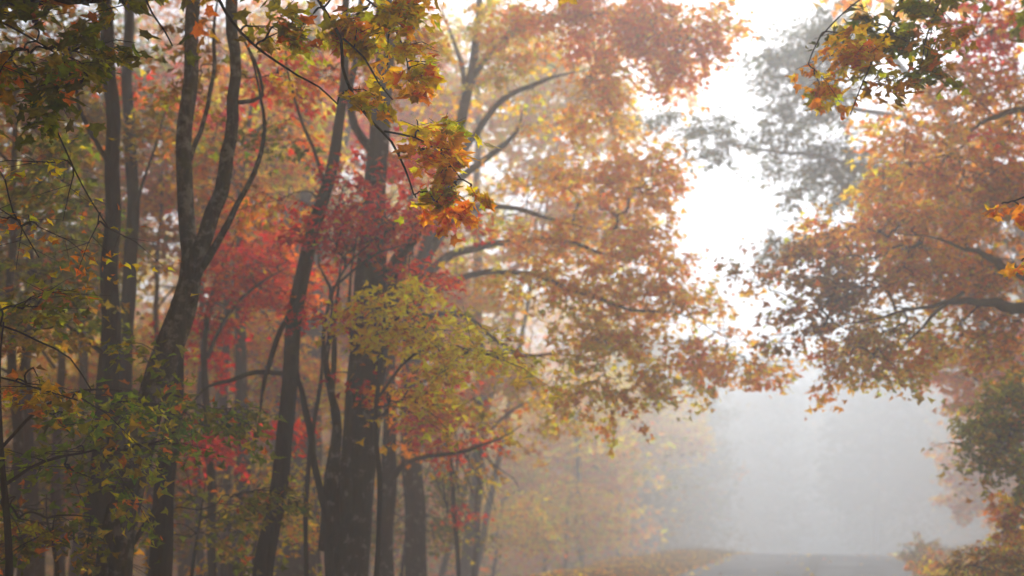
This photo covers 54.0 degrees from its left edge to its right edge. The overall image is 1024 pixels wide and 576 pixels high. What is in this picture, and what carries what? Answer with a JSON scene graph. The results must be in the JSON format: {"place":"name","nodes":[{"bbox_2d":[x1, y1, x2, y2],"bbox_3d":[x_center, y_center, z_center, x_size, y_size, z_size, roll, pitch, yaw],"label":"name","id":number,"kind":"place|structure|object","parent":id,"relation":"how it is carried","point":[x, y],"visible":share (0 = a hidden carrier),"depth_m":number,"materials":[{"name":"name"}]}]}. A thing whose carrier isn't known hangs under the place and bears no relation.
{"place":"outdoors","nodes":[
{"label":"outdoors","id":0,"kind":"place"},
{"bbox_2d":[0,0,1023,543],"label":"sky","id":1,"kind":"structure","parent":0,"point":[723,210],"materials":[{"name":"white"}]},
{"bbox_2d":[14,524,1023,575],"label":"ground","id":2,"kind":"structure","parent":0,"point":[890,548],"depth_m":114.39,"materials":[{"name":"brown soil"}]},
{"bbox_2d":[0,0,133,575],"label":"slender tree","id":3,"kind":"object","parent":2,"relation":"on","point":[110,308],"visible":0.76,"depth_m":11.37,"materials":[{"name":"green plant"}]},
{"bbox_2d":[0,494,150,575],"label":"sapling","id":4,"kind":"object","parent":2,"relation":"on","point":[82,539],"visible":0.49,"depth_m":9.66,"materials":[{"name":"green plant"}]},
{"bbox_2d":[0,166,151,575],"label":"forest tree","id":5,"kind":"object","parent":2,"relation":"on","point":[33,498],"visible":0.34,"depth_m":16.04,"materials":[{"name":"brown plant"}]},
{"bbox_2d":[0,366,155,575],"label":"forest tree","id":6,"kind":"object","parent":2,"relation":"on","point":[39,568],"visible":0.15,"depth_m":19.23,"materials":[{"name":"brown plant"}]},
{"bbox_2d":[0,97,156,575],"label":"forest tree","id":7,"kind":"object","parent":2,"relation":"on","point":[61,367],"visible":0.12,"depth_m":18.21,"materials":[{"name":"brown plant"}]},
{"bbox_2d":[0,5,158,575],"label":"forest tree","id":8,"kind":"object","parent":2,"relation":"on","point":[93,115],"visible":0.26,"depth_m":14.59,"materials":[{"name":"brown plant"}]},
{"bbox_2d":[0,53,196,479],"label":"sapling","id":9,"kind":"object","parent":2,"relation":"on","point":[50,317],"visible":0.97,"depth_m":6.70,"materials":[{"name":"green plant"}]},
{"bbox_2d":[0,0,204,505],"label":"forest tree","id":10,"kind":"object","parent":2,"relation":"on","point":[82,383],"visible":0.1,"depth_m":22.00,"materials":[{"name":"brown plant"}]},
{"bbox_2d":[1,257,218,575],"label":"forest tree","id":11,"kind":"object","parent":2,"relation":"on","point":[92,361],"visible":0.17,"depth_m":23.57,"materials":[{"name":"brown plant"}]},
{"bbox_2d":[0,322,226,575],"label":"green sapling","id":12,"kind":"object","parent":2,"relation":"on","point":[122,505],"visible":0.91,"depth_m":7.71,"materials":[{"name":"green plant"}]},
{"bbox_2d":[35,370,202,535],"bbox_3d":[-9.288,5.367,23.515,4.697,7.612,3.818,0,-13,0],"label":"forest tree","id":13,"kind":"object","parent":2,"relation":"on","point":[72,379],"visible":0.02,"depth_m":23.25,"materials":[{"name":"brown plant"}]},
{"bbox_2d":[77,4,223,483],"bbox_3d":[-6.086,-2.442,14.994,7.996,15.774,6.311,0,-13,0],"label":"slender tree","id":14,"kind":"object","parent":2,"relation":"on","point":[130,132],"visible":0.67,"depth_m":14.10,"materials":[{"name":"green plant"}]},
{"bbox_2d":[68,101,252,575],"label":"forest tree","id":15,"kind":"object","parent":2,"relation":"on","point":[154,206],"visible":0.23,"depth_m":20.50,"materials":[{"name":"brown plant"}]},
{"bbox_2d":[53,263,318,575],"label":"straight tree","id":16,"kind":"object","parent":2,"relation":"on","point":[164,530],"visible":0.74,"depth_m":9.75,"materials":[{"name":"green plant"}]},
{"bbox_2d":[65,310,328,575],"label":"forest tree","id":17,"kind":"object","parent":2,"relation":"on","point":[182,571],"visible":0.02,"depth_m":29.03,"materials":[{"name":"brown plant"}]},
{"bbox_2d":[138,423,280,575],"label":"forest tree","id":18,"kind":"object","parent":2,"relation":"on","point":[179,549],"visible":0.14,"depth_m":22.23,"materials":[{"name":"brown plant"}]},
{"bbox_2d":[94,0,329,575],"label":"forked tree","id":19,"kind":"object","parent":2,"relation":"on","point":[198,253],"visible":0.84,"depth_m":9.48,"materials":[{"name":"brown plant"}]},
{"bbox_2d":[134,460,296,575],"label":"sapling","id":20,"kind":"object","parent":2,"relation":"on","point":[223,545],"visible":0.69,"depth_m":11.60,"materials":[{"name":"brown plant"}]},
{"bbox_2d":[120,37,320,575],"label":"forest tree","id":21,"kind":"object","parent":2,"relation":"on","point":[200,552],"visible":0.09,"depth_m":22.75,"materials":[{"name":"brown plant"}]},
{"bbox_2d":[115,0,346,575],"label":"forest tree","id":22,"kind":"object","parent":2,"relation":"on","point":[220,34],"visible":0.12,"depth_m":27.23,"materials":[{"name":"brown plant"}]},
{"bbox_2d":[146,94,352,575],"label":"red maple","id":23,"kind":"object","parent":2,"relation":"on","point":[239,291],"visible":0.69,"depth_m":14.91,"materials":[{"name":"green plant"}]},
{"bbox_2d":[184,448,322,575],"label":"sapling","id":24,"kind":"object","parent":2,"relation":"on","point":[298,525],"visible":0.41,"depth_m":15.49,"materials":[{"name":"brown plant"}]},
{"bbox_2d":[154,36,356,575],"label":"forest tree","id":25,"kind":"object","parent":2,"relation":"on","point":[291,176],"visible":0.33,"depth_m":18.87,"materials":[{"name":"brown plant"}]},
{"bbox_2d":[184,234,347,575],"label":"orange maple","id":26,"kind":"object","parent":2,"relation":"on","point":[309,366],"visible":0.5,"depth_m":19.13,"materials":[{"name":"brown plant"}]},
{"bbox_2d":[169,154,362,575],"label":"forest tree","id":27,"kind":"object","parent":2,"relation":"on","point":[251,233],"visible":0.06,"depth_m":26.20,"materials":[{"name":"brown plant"}]},
{"bbox_2d":[0,0,577,246],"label":"overhanging maple","id":28,"kind":"object","parent":2,"relation":"on","point":[350,34],"visible":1,"depth_m":5.67,"materials":[{"name":"orange plant"}]},
{"bbox_2d":[194,0,393,575],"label":"leaning tree","id":29,"kind":"object","parent":2,"relation":"on","point":[265,555],"visible":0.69,"depth_m":12.33,"materials":[{"name":"brown plant"}]},
{"bbox_2d":[212,0,398,575],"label":"tree","id":30,"kind":"object","parent":2,"relation":"on","point":[294,565],"visible":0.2,"depth_m":23.18,"materials":[{"name":"brown plant"}]},
{"bbox_2d":[252,443,376,574],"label":"sapling","id":31,"kind":"object","parent":2,"relation":"on","point":[313,496],"visible":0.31,"depth_m":19.44,"materials":[{"name":"brown plant"}]},
{"bbox_2d":[214,188,462,459],"bbox_3d":[-5.311,3.615,32.187,8.574,14.878,5.903,0,-13,0],"label":"forest tree","id":32,"kind":"object","parent":2,"relation":"on","point":[262,328],"depth_m":32.01,"materials":[{"name":"brown plant"}]},
{"bbox_2d":[252,151,466,575],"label":"red maple","id":33,"kind":"object","parent":2,"relation":"on","point":[341,225],"visible":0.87,"depth_m":12.37,"materials":[{"name":"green plant"}]},
{"bbox_2d":[256,0,492,575],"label":"forest tree","id":34,"kind":"object","parent":2,"relation":"on","point":[407,115],"visible":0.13,"depth_m":29.35,"materials":[{"name":"brown plant"}]},
{"bbox_2d":[312,0,525,575],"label":"thick tree","id":35,"kind":"object","parent":2,"relation":"on","point":[349,481],"visible":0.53,"depth_m":12.30,"materials":[{"name":"brown plant"}]},
{"bbox_2d":[322,174,515,387],"bbox_3d":[-2.877,2.631,27.108,6.034,12.014,4.187,0,-13,0],"label":"forest tree","id":36,"kind":"object","parent":2,"relation":"on","point":[440,252],"visible":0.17,"depth_m":27.35,"materials":[{"name":"brown plant"}]},
{"bbox_2d":[369,449,502,575],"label":"sapling","id":37,"kind":"object","parent":2,"relation":"on","point":[438,529],"visible":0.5,"depth_m":21.27,"materials":[{"name":"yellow plant"}]},
{"bbox_2d":[310,269,575,575],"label":"yellow maple","id":38,"kind":"object","parent":2,"relation":"on","point":[424,343],"visible":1,"depth_m":10.84,"materials":[{"name":"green plant"}]},
{"bbox_2d":[379,162,526,575],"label":"branching tree","id":39,"kind":"object","parent":2,"relation":"on","point":[390,470],"visible":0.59,"depth_m":15.53,"materials":[{"name":"brown plant"}]},
{"bbox_2d":[396,422,521,575],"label":"tangled sapling","id":40,"kind":"object","parent":2,"relation":"on","point":[457,523],"visible":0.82,"depth_m":17.52,"materials":[{"name":"plant"}]},
{"bbox_2d":[373,373,572,575],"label":"forest tree","id":41,"kind":"object","parent":2,"relation":"on","point":[525,475],"visible":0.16,"depth_m":44.37,"materials":[{"name":"yellow plant"}]},
{"bbox_2d":[357,0,604,575],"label":"forest tree","id":42,"kind":"object","parent":2,"relation":"on","point":[465,561],"visible":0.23,"depth_m":31.64,"materials":[{"name":"brown plant"}]},
{"bbox_2d":[434,475,577,575],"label":"sapling","id":43,"kind":"object","parent":2,"relation":"on","point":[501,521],"visible":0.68,"depth_m":32.60,"materials":[{"name":"brown plant"}]},
{"bbox_2d":[0,52,1023,575],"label":"distant woods","id":44,"kind":"object","parent":2,"relation":"on","point":[754,434],"visible":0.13,"depth_m":94.94,"materials":[{"name":"grey plant"}]},
{"bbox_2d":[444,276,594,575],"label":"peach maple","id":45,"kind":"object","parent":2,"relation":"on","point":[511,393],"visible":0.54,"depth_m":24.69,"materials":[{"name":"brown plant"}]},
{"bbox_2d":[439,130,665,575],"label":"forest tree","id":46,"kind":"object","parent":2,"relation":"on","point":[554,205],"visible":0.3,"depth_m":30.77,"materials":[{"name":"brown plant"}]},
{"bbox_2d":[469,377,643,572],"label":"forest tree","id":47,"kind":"object","parent":2,"relation":"on","point":[598,476],"visible":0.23,"depth_m":50.50,"materials":[{"name":"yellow plant"}]},
{"bbox_2d":[502,464,641,573],"bbox_3d":[2.376,9.150,38.995,5.590,4.644,3.734,3,-13,-13],"label":"sapling","id":48,"kind":"object","parent":2,"relation":"on","point":[587,534],"visible":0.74,"depth_m":38.59,"materials":[{"name":"brown plant"}]},
{"bbox_2d":[462,2,705,575],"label":"forest tree","id":49,"kind":"object","parent":2,"relation":"on","point":[487,510],"visible":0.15,"depth_m":33.48,"materials":[{"name":"brown plant"}]},
{"bbox_2d":[400,0,817,575],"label":"spreading maple","id":50,"kind":"object","parent":2,"relation":"on","point":[632,24],"visible":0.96,"depth_m":17.56,"materials":[{"name":"brown plant"}]},
{"bbox_2d":[563,371,715,556],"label":"forest tree","id":51,"kind":"object","parent":2,"relation":"on","point":[696,446],"visible":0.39,"depth_m":64.91,"materials":[{"name":"brown plant"}]},
{"bbox_2d":[622,453,727,548],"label":"forest tree","id":52,"kind":"object","parent":2,"relation":"on","point":[700,509],"visible":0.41,"depth_m":81.35,"materials":[{"name":"yellow plant"}]},
{"bbox_2d":[530,540,1023,575],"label":"fallen leaves","id":53,"kind":"object","parent":2,"relation":"on","point":[610,571],"visible":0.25,"depth_m":31.46,"materials":[{"name":"brown plant"}]},
{"bbox_2d":[627,0,1023,281],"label":"oak","id":54,"kind":"object","parent":2,"relation":"on","point":[776,61],"visible":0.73,"depth_m":25.42,"materials":[{"name":"grey plant"}]},
{"bbox_2d":[708,0,1023,419],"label":"overhanging maple","id":55,"kind":"object","parent":2,"relation":"on","point":[939,186],"visible":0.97,"depth_m":14.73,"materials":[{"name":"orange plant"}]},
{"bbox_2d":[811,390,945,554],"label":"forest tree","id":56,"kind":"object","parent":2,"relation":"on","point":[860,481],"visible":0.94,"depth_m":92.61,"materials":[{"name":"grey plant"}]},
{"bbox_2d":[785,0,1023,279],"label":"maple","id":57,"kind":"object","parent":2,"relation":"on","point":[860,53],"visible":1,"depth_m":7.74,"materials":[{"name":"orange plant"}]},
{"bbox_2d":[895,531,958,568],"bbox_3d":[12.369,7.866,30.007,1.896,1.214,1.638,0,-13,0],"label":"shrub","id":58,"kind":"object","parent":2,"relation":"on","point":[920,546],"visible":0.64,"depth_m":29.85,"materials":[{"name":"orange plant"}]},
{"bbox_2d":[903,547,975,575],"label":"shrub","id":59,"kind":"object","parent":2,"relation":"on","point":[914,565],"visible":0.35,"depth_m":24.09,"materials":[{"name":"orange plant"}]},
{"bbox_2d":[858,120,1023,492],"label":"forest tree","id":60,"kind":"object","parent":2,"relation":"on","point":[983,324],"visible":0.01,"depth_m":30.89,"materials":[{"name":"brown plant"}]},
{"bbox_2d":[881,115,1023,356],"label":"forest tree","id":61,"kind":"object","parent":2,"relation":"on","point":[1012,250],"visible":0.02,"depth_m":25.68,"materials":[{"name":"brown plant"}]},
{"bbox_2d":[903,321,1023,436],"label":"pink maple","id":62,"kind":"object","parent":2,"relation":"on","point":[954,377],"visible":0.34,"depth_m":23.51,"materials":[{"name":"brown plant"}]},
{"bbox_2d":[915,552,1022,575],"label":"shrub","id":63,"kind":"object","parent":2,"relation":"on","point":[932,568],"visible":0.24,"depth_m":19.18,"materials":[{"name":"orange plant"}]},
{"bbox_2d":[920,322,1023,521],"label":"olive maple","id":64,"kind":"object","parent":2,"relation":"on","point":[997,429],"visible":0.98,"depth_m":15.09,"materials":[{"name":"green plant"}]},
{"bbox_2d":[923,408,1023,531],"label":"forest tree","id":65,"kind":"object","parent":2,"relation":"on","point":[969,489],"visible":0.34,"depth_m":41.16,"materials":[{"name":"brown plant"}]},
{"bbox_2d":[929,540,1023,575],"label":"shrub","id":66,"kind":"object","parent":2,"relation":"on","point":[987,567],"visible":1,"depth_m":13.89,"materials":[{"name":"orange plant"}]},
{"bbox_2d":[979,490,1023,570],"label":"orange shrub","id":67,"kind":"object","parent":2,"relation":"on","point":[1007,525],"visible":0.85,"depth_m":15.50,"materials":[{"name":"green plant"}]},
{"bbox_2d":[678,534,929,575],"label":"road","id":68,"kind":"structure","parent":0,"point":[773,564],"depth_m":31.61,"materials":[{"name":"grey asphalt"}]},
{"bbox_2d":[803,554,821,575],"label":"road markings","id":69,"kind":"object","parent":68,"relation":"on","point":[815,568],"visible":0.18,"depth_m":30.77,"materials":[{"name":"yellow paint"}]}
]}

